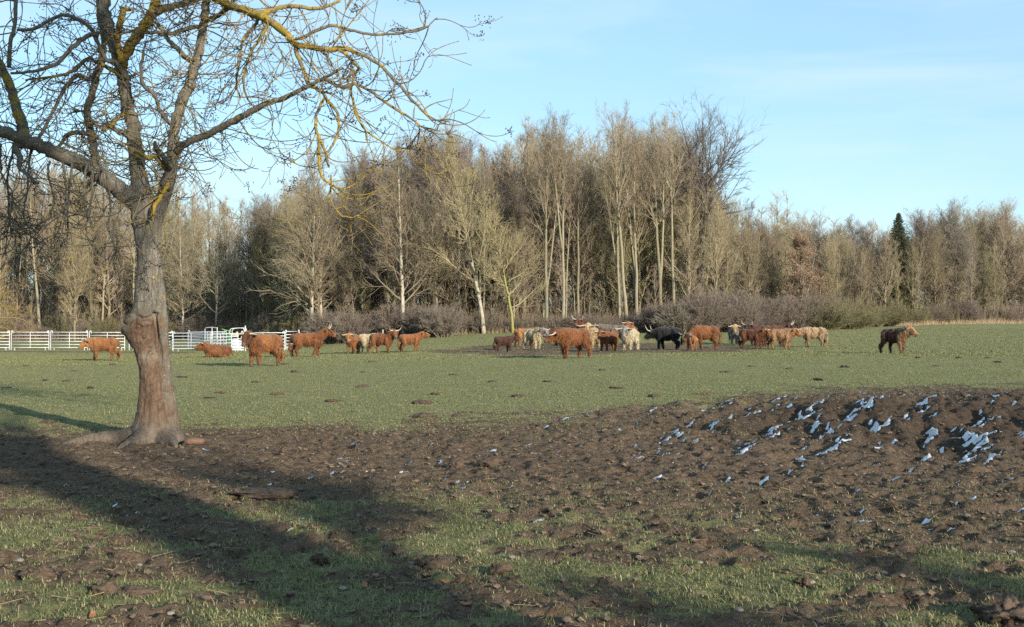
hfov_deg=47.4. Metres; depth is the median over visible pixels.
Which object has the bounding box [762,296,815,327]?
shrub
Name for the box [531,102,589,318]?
tree
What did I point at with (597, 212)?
tree
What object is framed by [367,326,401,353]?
cow
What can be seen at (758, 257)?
tree
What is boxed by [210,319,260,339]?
shrub
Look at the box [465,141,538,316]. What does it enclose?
tree
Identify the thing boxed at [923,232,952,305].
tree
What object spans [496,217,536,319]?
tree
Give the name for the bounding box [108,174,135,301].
tree
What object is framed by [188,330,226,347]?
metal fence
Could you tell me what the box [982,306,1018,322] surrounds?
shrub
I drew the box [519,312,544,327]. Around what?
shrub
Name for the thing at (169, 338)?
metal fence
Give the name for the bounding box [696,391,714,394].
dung pat
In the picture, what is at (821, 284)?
leafy tree
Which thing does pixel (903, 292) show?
tree
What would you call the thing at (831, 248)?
tree
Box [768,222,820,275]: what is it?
tree
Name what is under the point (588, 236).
tree
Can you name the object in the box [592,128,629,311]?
tree
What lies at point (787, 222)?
tree
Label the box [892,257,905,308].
tree
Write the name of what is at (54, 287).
tree
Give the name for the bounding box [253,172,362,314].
tree
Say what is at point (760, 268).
tree
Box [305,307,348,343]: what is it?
shrub
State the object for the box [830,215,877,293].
tree
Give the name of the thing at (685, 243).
tree
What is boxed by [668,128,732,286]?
tree
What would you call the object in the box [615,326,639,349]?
cow
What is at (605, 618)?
mud clods
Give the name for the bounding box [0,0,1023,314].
sky
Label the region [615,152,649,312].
tree
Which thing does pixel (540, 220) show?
tree
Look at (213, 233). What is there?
tree
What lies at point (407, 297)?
tree
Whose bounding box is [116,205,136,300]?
tree
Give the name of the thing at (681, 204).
tree
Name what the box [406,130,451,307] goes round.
tree
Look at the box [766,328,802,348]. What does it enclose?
cow
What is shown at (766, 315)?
shrub
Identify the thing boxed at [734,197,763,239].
tree
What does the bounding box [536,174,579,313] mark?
tree
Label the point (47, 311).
young growth
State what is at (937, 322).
dry grass
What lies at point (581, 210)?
tree
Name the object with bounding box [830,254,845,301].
tree
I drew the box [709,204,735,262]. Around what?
tree
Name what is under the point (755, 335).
cow
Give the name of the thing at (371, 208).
tree
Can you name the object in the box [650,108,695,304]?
tree
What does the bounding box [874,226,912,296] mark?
tree
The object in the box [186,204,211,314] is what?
tree
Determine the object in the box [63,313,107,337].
shrub
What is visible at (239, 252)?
tree
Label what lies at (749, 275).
tree
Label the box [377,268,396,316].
tree
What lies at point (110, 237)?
tree
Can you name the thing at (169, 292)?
tree
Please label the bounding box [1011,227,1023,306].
tree
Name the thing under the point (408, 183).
tree
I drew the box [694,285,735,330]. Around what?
shrub
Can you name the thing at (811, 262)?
tree
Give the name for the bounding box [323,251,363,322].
tree
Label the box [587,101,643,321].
tree
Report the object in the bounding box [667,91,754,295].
tree
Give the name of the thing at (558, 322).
shrub
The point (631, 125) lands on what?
tree
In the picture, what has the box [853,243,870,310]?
tree
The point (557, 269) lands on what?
tree
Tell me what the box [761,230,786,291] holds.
tree
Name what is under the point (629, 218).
tree
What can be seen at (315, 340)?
cow
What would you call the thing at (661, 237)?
tree
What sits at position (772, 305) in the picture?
shrub
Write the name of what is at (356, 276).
tree
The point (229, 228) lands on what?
tree
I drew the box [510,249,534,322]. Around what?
tree
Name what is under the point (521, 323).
shrub
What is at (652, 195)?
tree
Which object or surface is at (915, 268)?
tree
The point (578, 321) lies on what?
cow
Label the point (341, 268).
tree
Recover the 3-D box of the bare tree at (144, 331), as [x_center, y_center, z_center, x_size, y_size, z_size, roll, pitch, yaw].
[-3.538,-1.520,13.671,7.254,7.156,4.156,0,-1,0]
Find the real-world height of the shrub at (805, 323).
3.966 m
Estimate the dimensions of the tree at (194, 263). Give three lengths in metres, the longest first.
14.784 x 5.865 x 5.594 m
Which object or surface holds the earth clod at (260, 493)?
on the ground at (720, 438)
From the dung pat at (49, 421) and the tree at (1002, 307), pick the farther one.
the tree at (1002, 307)
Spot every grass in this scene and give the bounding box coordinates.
[0,328,1023,626]
[286,318,1023,343]
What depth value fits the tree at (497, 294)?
109.81 m
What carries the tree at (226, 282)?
on the ground at (720, 438)
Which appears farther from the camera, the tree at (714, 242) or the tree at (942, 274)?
the tree at (942, 274)
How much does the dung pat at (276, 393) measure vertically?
0.111 m
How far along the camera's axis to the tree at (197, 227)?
142.77 m
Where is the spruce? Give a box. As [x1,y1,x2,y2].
[870,212,935,319]
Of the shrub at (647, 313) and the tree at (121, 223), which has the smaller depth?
the shrub at (647, 313)
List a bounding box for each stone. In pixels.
[166,611,174,614]
[183,437,204,444]
[338,586,347,590]
[735,607,743,611]
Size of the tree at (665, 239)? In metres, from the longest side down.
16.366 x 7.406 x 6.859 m
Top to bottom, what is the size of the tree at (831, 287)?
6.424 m
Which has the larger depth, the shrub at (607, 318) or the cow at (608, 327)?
the shrub at (607, 318)
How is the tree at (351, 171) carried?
on the ground at (720, 438)
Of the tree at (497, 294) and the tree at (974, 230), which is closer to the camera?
the tree at (497, 294)
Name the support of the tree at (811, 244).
on the ground at (720, 438)
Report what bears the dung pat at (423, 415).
on the ground at (720, 438)
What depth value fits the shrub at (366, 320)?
95.81 m
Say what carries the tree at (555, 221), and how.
on the ground at (720, 438)
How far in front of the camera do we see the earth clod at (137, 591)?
6.16 m
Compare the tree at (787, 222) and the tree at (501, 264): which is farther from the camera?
the tree at (787, 222)
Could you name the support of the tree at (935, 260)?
on the ground at (720, 438)
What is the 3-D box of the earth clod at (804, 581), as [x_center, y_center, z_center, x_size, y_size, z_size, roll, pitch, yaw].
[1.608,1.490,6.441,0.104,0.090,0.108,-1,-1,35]
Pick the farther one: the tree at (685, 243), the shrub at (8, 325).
the shrub at (8, 325)
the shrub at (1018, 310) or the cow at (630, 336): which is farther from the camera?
the shrub at (1018, 310)
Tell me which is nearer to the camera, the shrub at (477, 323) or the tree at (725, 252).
the shrub at (477, 323)
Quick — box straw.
[0,400,1023,626]
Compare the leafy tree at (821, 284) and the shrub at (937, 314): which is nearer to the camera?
the leafy tree at (821, 284)
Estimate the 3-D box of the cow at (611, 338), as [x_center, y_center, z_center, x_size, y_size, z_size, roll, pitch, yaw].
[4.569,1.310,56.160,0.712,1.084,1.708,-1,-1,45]
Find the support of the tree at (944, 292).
on the ground at (720, 438)
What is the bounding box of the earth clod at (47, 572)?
[17,564,54,579]
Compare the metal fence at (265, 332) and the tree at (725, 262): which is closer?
the metal fence at (265, 332)
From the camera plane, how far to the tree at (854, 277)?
116.20 m
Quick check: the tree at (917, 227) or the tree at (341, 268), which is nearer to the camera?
the tree at (341, 268)
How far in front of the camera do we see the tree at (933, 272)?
128.04 m
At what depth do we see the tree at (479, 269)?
101.49 m
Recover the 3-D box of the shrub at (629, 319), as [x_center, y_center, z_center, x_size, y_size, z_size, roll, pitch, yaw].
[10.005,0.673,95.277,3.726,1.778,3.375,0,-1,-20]
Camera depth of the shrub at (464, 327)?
93.67 m
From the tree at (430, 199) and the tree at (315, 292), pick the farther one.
the tree at (315, 292)
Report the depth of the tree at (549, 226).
106.10 m
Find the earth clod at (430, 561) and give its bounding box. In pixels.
[417,554,448,569]
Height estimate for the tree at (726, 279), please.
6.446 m
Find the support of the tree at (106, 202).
on the ground at (720, 438)
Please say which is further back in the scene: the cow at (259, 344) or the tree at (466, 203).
the tree at (466, 203)
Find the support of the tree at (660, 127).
on the ground at (720, 438)
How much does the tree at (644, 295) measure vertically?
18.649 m
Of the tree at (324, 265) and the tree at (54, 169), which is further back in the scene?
the tree at (54, 169)
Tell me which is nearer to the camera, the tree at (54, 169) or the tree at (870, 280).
the tree at (870, 280)
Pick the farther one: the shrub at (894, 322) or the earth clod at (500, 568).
the shrub at (894, 322)
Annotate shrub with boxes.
[0,312,26,340]
[2,312,32,340]
[24,326,71,339]
[36,314,84,339]
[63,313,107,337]
[64,319,85,337]
[86,314,124,337]
[168,314,184,339]
[168,317,198,338]
[176,314,222,339]
[191,319,229,338]
[204,325,238,338]
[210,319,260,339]
[230,315,274,333]
[248,308,293,333]
[263,315,302,339]
[275,306,324,336]
[299,306,342,343]
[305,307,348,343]
[315,309,382,342]
[351,312,379,333]
[357,312,391,333]
[361,299,422,337]
[368,306,399,332]
[396,304,446,335]
[406,303,450,335]
[418,300,470,336]
[458,321,472,332]
[465,310,499,333]
[489,317,509,328]
[500,316,542,329]
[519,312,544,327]
[541,314,572,328]
[563,309,606,328]
[590,313,618,323]
[601,318,643,328]
[617,315,641,329]
[631,301,670,331]
[635,306,682,327]
[649,297,724,333]
[656,296,727,330]
[671,284,739,330]
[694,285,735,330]
[700,296,764,331]
[711,283,760,329]
[719,299,773,330]
[727,293,791,325]
[743,290,803,325]
[747,297,793,320]
[758,295,807,325]
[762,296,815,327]
[772,289,830,327]
[785,281,840,303]
[797,295,860,329]
[798,291,843,317]
[808,302,859,329]
[834,297,870,328]
[842,306,881,328]
[847,296,885,326]
[861,308,902,326]
[874,294,908,319]
[879,301,912,325]
[896,303,930,323]
[902,303,933,322]
[920,302,954,323]
[928,304,963,323]
[942,297,986,321]
[948,299,986,322]
[977,309,1009,322]
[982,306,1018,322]
[988,307,1017,320]
[1004,303,1023,320]
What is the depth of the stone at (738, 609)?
5.70 m
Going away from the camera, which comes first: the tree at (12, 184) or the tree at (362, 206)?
the tree at (362, 206)
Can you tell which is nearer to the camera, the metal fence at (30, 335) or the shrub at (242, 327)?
the metal fence at (30, 335)
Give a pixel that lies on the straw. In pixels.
(519, 530)
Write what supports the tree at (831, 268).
on the ground at (720, 438)
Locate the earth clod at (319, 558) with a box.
[308,553,329,565]
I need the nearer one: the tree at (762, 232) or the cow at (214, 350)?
the cow at (214, 350)
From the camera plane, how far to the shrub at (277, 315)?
110.67 m
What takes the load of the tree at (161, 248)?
on the ground at (720, 438)
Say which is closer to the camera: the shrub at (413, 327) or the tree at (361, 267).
the shrub at (413, 327)
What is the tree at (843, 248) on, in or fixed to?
on the ground at (720, 438)
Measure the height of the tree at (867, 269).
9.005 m
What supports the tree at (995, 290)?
on the ground at (720, 438)
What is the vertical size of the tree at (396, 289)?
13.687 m
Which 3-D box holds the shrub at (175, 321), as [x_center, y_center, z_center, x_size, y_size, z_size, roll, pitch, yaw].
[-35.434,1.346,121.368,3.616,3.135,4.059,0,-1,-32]
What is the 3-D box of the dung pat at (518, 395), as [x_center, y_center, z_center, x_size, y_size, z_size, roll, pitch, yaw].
[0.129,1.726,24.184,0.336,0.109,0.270,0,-1,-14]
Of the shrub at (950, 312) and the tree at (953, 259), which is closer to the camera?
the shrub at (950, 312)
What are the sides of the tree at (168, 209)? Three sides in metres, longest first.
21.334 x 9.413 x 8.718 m
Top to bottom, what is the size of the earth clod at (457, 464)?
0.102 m
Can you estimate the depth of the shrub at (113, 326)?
122.02 m
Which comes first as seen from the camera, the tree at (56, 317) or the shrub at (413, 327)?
the shrub at (413, 327)
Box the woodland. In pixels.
[0,120,1023,315]
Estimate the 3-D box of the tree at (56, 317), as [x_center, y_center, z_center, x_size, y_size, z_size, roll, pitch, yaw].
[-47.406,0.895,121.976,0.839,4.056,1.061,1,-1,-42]
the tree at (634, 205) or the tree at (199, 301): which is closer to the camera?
the tree at (634, 205)
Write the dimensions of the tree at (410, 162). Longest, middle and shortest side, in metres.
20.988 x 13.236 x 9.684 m
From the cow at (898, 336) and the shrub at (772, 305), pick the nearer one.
the cow at (898, 336)
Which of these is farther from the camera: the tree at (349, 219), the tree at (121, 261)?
the tree at (121, 261)
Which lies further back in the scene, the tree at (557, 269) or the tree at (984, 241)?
the tree at (984, 241)
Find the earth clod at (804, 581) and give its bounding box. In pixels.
[793,575,811,587]
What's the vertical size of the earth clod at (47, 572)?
0.131 m
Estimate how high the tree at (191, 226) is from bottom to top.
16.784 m
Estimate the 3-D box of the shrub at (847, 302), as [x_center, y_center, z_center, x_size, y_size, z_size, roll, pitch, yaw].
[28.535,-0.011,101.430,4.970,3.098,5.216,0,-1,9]
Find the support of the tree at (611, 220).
on the ground at (720, 438)
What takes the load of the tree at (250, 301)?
on the ground at (720, 438)
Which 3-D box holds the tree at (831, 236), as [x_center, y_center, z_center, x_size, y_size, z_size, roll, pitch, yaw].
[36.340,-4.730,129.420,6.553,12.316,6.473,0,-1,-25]
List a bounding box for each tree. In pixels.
[0,0,518,448]
[0,161,40,305]
[0,177,20,290]
[0,183,45,311]
[0,213,18,315]
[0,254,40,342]
[2,196,17,304]
[6,167,90,322]
[9,172,51,310]
[9,174,55,329]
[10,189,29,315]
[12,158,31,317]
[20,156,44,321]
[26,158,104,318]
[27,172,44,321]
[27,291,36,327]
[32,206,100,320]
[37,169,84,314]
[39,190,60,318]
[41,167,100,322]
[46,170,114,322]
[47,169,111,318]
[52,213,102,340]
[55,305,60,339]
[72,191,135,324]
[79,271,97,326]
[80,177,126,315]
[82,189,124,315]
[82,217,127,319]
[90,210,120,323]
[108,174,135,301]
[108,210,136,313]
[110,210,135,307]
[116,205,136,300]
[120,304,124,323]
[122,162,181,274]
[122,209,177,303]
[152,165,206,316]
[161,214,230,338]
[162,219,196,320]
[165,284,171,323]
[172,186,184,271]
[177,194,255,329]
[179,211,219,319]
[182,195,213,314]
[183,191,203,317]
[184,198,201,313]
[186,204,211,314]
[194,269,206,323]
[195,181,216,301]
[206,242,214,317]
[207,202,249,321]
[212,255,240,324]
[216,207,232,312]
[222,190,278,317]
[223,210,235,312]
[224,190,272,312]
[229,204,245,321]
[234,227,246,324]
[236,209,282,319]
[242,257,249,323]
[246,281,259,321]
[247,140,352,324]
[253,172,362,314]
[254,189,310,309]
[255,185,310,317]
[258,216,286,317]
[262,171,331,316]
[267,204,318,319]
[275,170,309,308]
[281,292,293,335]
[290,181,348,313]
[300,240,331,314]
[306,206,336,311]
[313,196,369,315]
[314,262,326,318]
[323,141,384,312]
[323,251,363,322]
[326,231,358,317]
[330,167,397,315]
[335,176,378,310]
[338,192,368,311]
[340,233,378,318]
[340,256,360,317]
[345,145,382,189]
[346,133,481,334]
[346,218,379,316]
[355,227,404,313]
[357,190,391,308]
[361,170,425,311]
[362,179,430,310]
[364,159,405,312]
[367,148,409,209]
[371,127,446,305]
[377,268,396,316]
[379,183,442,308]
[384,140,417,309]
[391,114,546,333]
[393,142,421,306]
[393,165,423,306]
[397,127,516,312]
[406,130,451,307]
[409,175,446,305]
[409,198,457,310]
[409,274,417,308]
[414,142,503,311]
[423,121,502,318]
[428,289,437,318]
[429,115,490,290]
[432,227,467,313]
[435,169,474,316]
[445,192,499,315]
[460,289,467,320]
[464,192,548,332]
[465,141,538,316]
[469,143,501,317]
[472,172,575,305]
[480,140,518,316]
[486,180,536,315]
[486,284,495,322]
[488,112,566,320]
[496,128,552,312]
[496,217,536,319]
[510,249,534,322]
[512,121,569,302]
[514,113,573,305]
[518,165,535,311]
[521,149,580,300]
[524,117,561,325]
[525,148,566,318]
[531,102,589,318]
[533,172,610,314]
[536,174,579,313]
[542,134,570,325]
[545,138,607,315]
[551,239,577,310]
[553,130,625,314]
[556,137,610,310]
[561,168,579,318]
[563,142,599,313]
[566,157,615,304]
[566,176,594,314]
[570,218,630,316]
[582,113,686,288]
[585,280,595,316]
[586,150,632,314]
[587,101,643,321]
[587,146,643,313]
[590,157,632,319]
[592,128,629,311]
[595,125,628,258]
[597,209,636,306]
[599,140,677,313]
[605,98,638,300]
[605,127,666,310]
[611,131,660,314]
[613,273,629,316]
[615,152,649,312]
[627,109,678,308]
[629,129,665,308]
[629,166,669,307]
[629,192,683,307]
[633,97,768,300]
[636,159,693,301]
[639,139,726,295]
[640,143,716,303]
[642,112,690,302]
[647,130,690,304]
[647,265,665,309]
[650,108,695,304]
[654,168,726,296]
[664,161,728,300]
[666,168,721,300]
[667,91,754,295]
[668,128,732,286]
[668,211,708,301]
[678,240,701,300]
[681,198,723,294]
[691,188,747,295]
[708,218,741,299]
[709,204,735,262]
[711,218,747,292]
[713,190,748,264]
[717,234,746,294]
[719,215,771,299]
[722,257,734,297]
[726,219,774,298]
[731,213,773,296]
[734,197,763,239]
[738,216,789,301]
[738,229,766,295]
[752,230,787,300]
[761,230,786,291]
[763,253,789,302]
[766,209,797,288]
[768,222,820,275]
[770,218,794,296]
[771,250,783,303]
[776,230,822,304]
[778,208,816,262]
[780,228,812,295]
[783,229,813,279]
[785,257,808,292]
[802,242,818,289]
[805,213,832,294]
[805,225,816,274]
[808,267,833,301]
[810,232,848,299]
[814,237,852,302]
[815,220,859,294]
[819,262,842,300]
[826,226,858,303]
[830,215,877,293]
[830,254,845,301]
[838,244,875,308]
[851,242,878,304]
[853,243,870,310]
[858,247,879,303]
[863,261,873,305]
[865,230,905,309]
[865,237,884,301]
[867,229,896,305]
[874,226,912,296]
[892,207,951,306]
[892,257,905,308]
[897,231,933,312]
[900,270,916,309]
[908,264,922,310]
[913,221,955,307]
[916,218,955,303]
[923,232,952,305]
[931,196,988,298]
[937,228,993,301]
[938,275,950,309]
[948,258,970,304]
[953,209,982,301]
[955,254,980,304]
[957,202,1020,312]
[963,217,998,304]
[972,243,1003,311]
[976,193,1023,306]
[979,234,1022,305]
[980,259,1009,312]
[997,280,1007,318]
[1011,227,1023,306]
[1012,242,1023,303]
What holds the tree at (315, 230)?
on the ground at (720, 438)
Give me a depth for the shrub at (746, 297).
91.66 m
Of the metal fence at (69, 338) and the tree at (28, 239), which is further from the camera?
the tree at (28, 239)
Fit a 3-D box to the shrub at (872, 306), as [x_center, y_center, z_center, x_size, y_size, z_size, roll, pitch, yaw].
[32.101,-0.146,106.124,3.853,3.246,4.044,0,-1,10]
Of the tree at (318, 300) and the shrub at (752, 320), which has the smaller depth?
the shrub at (752, 320)
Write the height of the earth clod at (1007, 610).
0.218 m
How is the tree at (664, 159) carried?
on the ground at (720, 438)
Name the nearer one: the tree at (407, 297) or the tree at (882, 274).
the tree at (407, 297)
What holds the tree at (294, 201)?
on the ground at (720, 438)
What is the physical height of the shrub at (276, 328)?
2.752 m
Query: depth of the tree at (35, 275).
123.68 m
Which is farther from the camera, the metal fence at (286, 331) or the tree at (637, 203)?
the tree at (637, 203)
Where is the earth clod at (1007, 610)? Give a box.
[970,594,1023,626]
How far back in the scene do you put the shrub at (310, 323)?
96.77 m
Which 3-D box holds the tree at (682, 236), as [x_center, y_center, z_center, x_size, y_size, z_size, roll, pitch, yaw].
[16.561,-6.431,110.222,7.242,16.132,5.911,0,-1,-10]
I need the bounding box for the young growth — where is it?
[1,231,1023,328]
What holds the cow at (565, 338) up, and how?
on the ground at (720, 438)
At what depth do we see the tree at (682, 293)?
101.63 m
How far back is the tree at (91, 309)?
125.47 m
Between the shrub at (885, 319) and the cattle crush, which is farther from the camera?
the shrub at (885, 319)
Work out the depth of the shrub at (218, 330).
116.46 m
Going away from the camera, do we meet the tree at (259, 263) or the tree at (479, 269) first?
the tree at (479, 269)
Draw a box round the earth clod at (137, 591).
[109,585,165,598]
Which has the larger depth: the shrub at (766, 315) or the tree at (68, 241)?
the tree at (68, 241)
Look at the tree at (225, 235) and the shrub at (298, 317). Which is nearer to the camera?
the shrub at (298, 317)
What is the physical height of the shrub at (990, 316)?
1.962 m
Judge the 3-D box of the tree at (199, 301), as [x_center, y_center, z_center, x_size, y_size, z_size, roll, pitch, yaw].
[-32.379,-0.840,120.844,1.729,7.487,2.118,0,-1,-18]
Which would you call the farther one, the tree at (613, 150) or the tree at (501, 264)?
the tree at (613, 150)
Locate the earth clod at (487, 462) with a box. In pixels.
[477,457,503,466]
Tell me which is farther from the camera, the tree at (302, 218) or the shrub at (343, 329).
the tree at (302, 218)
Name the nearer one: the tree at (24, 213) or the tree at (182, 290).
the tree at (182, 290)
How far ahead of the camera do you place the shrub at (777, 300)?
95.84 m
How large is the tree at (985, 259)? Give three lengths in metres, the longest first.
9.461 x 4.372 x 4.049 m
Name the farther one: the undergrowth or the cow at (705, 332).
the undergrowth
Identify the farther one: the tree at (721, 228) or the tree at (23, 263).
the tree at (23, 263)
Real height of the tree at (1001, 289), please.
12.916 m
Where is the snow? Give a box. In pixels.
[42,391,1023,531]
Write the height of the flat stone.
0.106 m
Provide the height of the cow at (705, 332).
1.215 m
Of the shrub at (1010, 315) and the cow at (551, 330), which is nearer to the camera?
the cow at (551, 330)
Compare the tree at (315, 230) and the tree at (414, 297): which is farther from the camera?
the tree at (315, 230)
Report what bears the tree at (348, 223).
on the ground at (720, 438)
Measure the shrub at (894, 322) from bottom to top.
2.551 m
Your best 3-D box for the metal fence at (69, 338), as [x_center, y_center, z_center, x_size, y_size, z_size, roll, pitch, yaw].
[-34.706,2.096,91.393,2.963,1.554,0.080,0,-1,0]
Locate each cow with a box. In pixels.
[78,337,121,360]
[194,341,233,357]
[228,330,284,366]
[288,323,335,356]
[342,332,360,353]
[358,333,378,352]
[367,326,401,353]
[397,331,429,351]
[493,335,519,351]
[513,327,540,346]
[522,327,548,349]
[542,327,592,358]
[543,327,569,345]
[571,314,594,342]
[577,322,599,348]
[594,323,627,346]
[595,329,618,350]
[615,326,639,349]
[621,321,637,330]
[644,326,682,349]
[678,325,721,349]
[686,334,697,350]
[728,324,742,343]
[737,328,771,348]
[741,321,769,344]
[761,320,794,346]
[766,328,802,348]
[795,326,828,346]
[878,325,918,352]
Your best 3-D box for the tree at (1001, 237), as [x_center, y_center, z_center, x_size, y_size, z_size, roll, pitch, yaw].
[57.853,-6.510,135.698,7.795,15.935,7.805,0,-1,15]
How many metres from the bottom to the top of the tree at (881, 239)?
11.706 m
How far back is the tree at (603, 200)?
121.64 m
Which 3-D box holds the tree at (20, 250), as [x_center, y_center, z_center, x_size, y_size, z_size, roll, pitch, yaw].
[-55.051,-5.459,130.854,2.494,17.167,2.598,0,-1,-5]
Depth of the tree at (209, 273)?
125.21 m
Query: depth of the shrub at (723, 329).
91.52 m
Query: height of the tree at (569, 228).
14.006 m
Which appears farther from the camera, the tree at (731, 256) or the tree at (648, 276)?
the tree at (731, 256)
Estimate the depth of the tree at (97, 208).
143.54 m
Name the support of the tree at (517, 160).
on the ground at (720, 438)
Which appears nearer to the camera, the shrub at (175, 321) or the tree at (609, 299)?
the tree at (609, 299)
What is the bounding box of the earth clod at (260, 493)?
[228,487,298,500]
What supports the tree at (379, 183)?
on the ground at (720, 438)
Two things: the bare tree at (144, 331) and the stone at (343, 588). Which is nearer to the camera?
the stone at (343, 588)
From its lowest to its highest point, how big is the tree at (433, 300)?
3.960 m
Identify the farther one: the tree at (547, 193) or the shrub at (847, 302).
the shrub at (847, 302)
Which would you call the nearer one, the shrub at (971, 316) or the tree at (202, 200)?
the shrub at (971, 316)
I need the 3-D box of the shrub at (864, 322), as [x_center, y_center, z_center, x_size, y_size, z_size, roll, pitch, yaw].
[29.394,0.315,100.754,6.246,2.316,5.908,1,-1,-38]
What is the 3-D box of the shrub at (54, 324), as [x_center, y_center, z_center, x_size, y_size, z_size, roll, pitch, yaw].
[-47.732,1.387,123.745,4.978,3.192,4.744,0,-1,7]
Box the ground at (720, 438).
[0,324,1023,626]
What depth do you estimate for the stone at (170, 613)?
5.64 m
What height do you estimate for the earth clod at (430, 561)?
0.128 m
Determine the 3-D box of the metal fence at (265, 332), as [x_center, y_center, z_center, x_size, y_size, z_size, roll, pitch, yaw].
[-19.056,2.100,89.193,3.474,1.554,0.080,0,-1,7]
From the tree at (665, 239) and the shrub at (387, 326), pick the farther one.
the tree at (665, 239)
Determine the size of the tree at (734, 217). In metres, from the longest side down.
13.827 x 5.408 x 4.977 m
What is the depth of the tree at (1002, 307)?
126.52 m
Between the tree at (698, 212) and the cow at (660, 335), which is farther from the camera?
the tree at (698, 212)
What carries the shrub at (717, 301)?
on the ground at (720, 438)
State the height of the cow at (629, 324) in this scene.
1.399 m
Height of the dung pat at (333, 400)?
0.083 m
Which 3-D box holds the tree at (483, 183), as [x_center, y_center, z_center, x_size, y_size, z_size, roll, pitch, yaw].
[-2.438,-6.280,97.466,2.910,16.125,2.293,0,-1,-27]
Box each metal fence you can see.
[0,330,9,349]
[11,330,48,349]
[50,330,87,349]
[89,331,124,349]
[129,331,172,349]
[173,331,223,350]
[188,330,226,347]
[210,332,237,351]
[241,331,284,350]
[285,330,299,349]
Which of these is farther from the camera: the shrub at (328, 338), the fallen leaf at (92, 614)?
the shrub at (328, 338)
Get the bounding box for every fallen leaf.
[89,610,95,617]
[459,601,472,604]
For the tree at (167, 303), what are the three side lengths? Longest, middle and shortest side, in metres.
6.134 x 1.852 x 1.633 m
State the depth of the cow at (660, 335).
57.92 m
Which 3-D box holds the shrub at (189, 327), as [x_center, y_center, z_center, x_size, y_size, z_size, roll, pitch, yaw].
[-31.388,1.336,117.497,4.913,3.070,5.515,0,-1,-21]
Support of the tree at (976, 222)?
on the ground at (720, 438)
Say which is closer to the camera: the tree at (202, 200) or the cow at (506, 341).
the cow at (506, 341)
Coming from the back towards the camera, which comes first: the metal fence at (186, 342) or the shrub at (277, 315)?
the shrub at (277, 315)
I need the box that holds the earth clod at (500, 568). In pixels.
[487,562,512,575]
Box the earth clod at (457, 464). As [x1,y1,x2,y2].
[448,460,464,468]
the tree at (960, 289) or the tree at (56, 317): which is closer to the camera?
the tree at (56, 317)
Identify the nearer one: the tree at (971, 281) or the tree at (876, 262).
the tree at (971, 281)
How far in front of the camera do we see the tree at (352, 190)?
117.60 m
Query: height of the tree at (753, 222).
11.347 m
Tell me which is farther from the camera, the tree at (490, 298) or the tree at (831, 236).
the tree at (831, 236)
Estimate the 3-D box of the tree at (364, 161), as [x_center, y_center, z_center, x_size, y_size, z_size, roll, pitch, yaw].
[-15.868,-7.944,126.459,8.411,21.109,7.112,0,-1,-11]
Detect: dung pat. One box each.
[40,419,57,423]
[269,392,283,394]
[324,399,341,401]
[412,399,431,403]
[412,412,437,417]
[510,394,524,396]
[648,394,659,396]
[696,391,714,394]
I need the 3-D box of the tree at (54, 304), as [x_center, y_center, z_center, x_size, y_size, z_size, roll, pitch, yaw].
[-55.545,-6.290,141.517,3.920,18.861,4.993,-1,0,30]
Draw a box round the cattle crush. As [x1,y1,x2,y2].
[207,326,246,349]
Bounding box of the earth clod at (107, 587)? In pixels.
[87,580,120,595]
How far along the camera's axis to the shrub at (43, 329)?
121.58 m
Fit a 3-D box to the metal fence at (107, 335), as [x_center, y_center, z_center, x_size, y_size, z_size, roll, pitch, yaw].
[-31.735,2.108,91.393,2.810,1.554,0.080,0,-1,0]
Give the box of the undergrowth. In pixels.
[0,289,1023,342]
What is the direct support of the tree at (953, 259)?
on the ground at (720, 438)
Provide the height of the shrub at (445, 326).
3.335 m
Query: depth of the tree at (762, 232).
118.82 m
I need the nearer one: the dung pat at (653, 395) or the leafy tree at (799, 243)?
the dung pat at (653, 395)
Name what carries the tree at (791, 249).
on the ground at (720, 438)
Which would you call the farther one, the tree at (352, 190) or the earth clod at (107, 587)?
the tree at (352, 190)
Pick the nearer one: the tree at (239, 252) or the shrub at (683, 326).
the shrub at (683, 326)
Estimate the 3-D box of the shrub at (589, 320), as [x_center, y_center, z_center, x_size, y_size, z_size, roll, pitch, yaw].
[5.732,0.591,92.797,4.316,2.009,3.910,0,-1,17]
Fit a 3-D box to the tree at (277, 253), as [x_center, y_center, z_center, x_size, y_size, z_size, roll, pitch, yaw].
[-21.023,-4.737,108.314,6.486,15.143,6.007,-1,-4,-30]
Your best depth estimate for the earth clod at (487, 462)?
11.67 m
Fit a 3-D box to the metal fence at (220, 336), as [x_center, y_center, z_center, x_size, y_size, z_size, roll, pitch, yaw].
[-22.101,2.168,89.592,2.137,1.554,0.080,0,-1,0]
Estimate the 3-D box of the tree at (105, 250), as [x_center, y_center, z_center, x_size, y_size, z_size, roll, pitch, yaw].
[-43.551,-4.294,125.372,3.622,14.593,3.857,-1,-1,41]
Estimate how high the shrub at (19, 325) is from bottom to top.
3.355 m
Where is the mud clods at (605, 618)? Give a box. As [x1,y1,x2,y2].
[0,390,1023,626]
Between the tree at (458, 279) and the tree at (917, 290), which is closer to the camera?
the tree at (458, 279)
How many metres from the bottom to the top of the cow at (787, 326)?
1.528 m
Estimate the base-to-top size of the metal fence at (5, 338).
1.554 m
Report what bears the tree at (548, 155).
on the ground at (720, 438)
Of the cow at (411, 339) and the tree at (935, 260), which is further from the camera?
the tree at (935, 260)
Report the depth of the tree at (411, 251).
115.69 m
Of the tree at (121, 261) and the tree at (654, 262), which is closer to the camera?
the tree at (654, 262)
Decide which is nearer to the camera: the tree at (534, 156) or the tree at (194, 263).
the tree at (534, 156)
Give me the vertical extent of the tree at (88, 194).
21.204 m

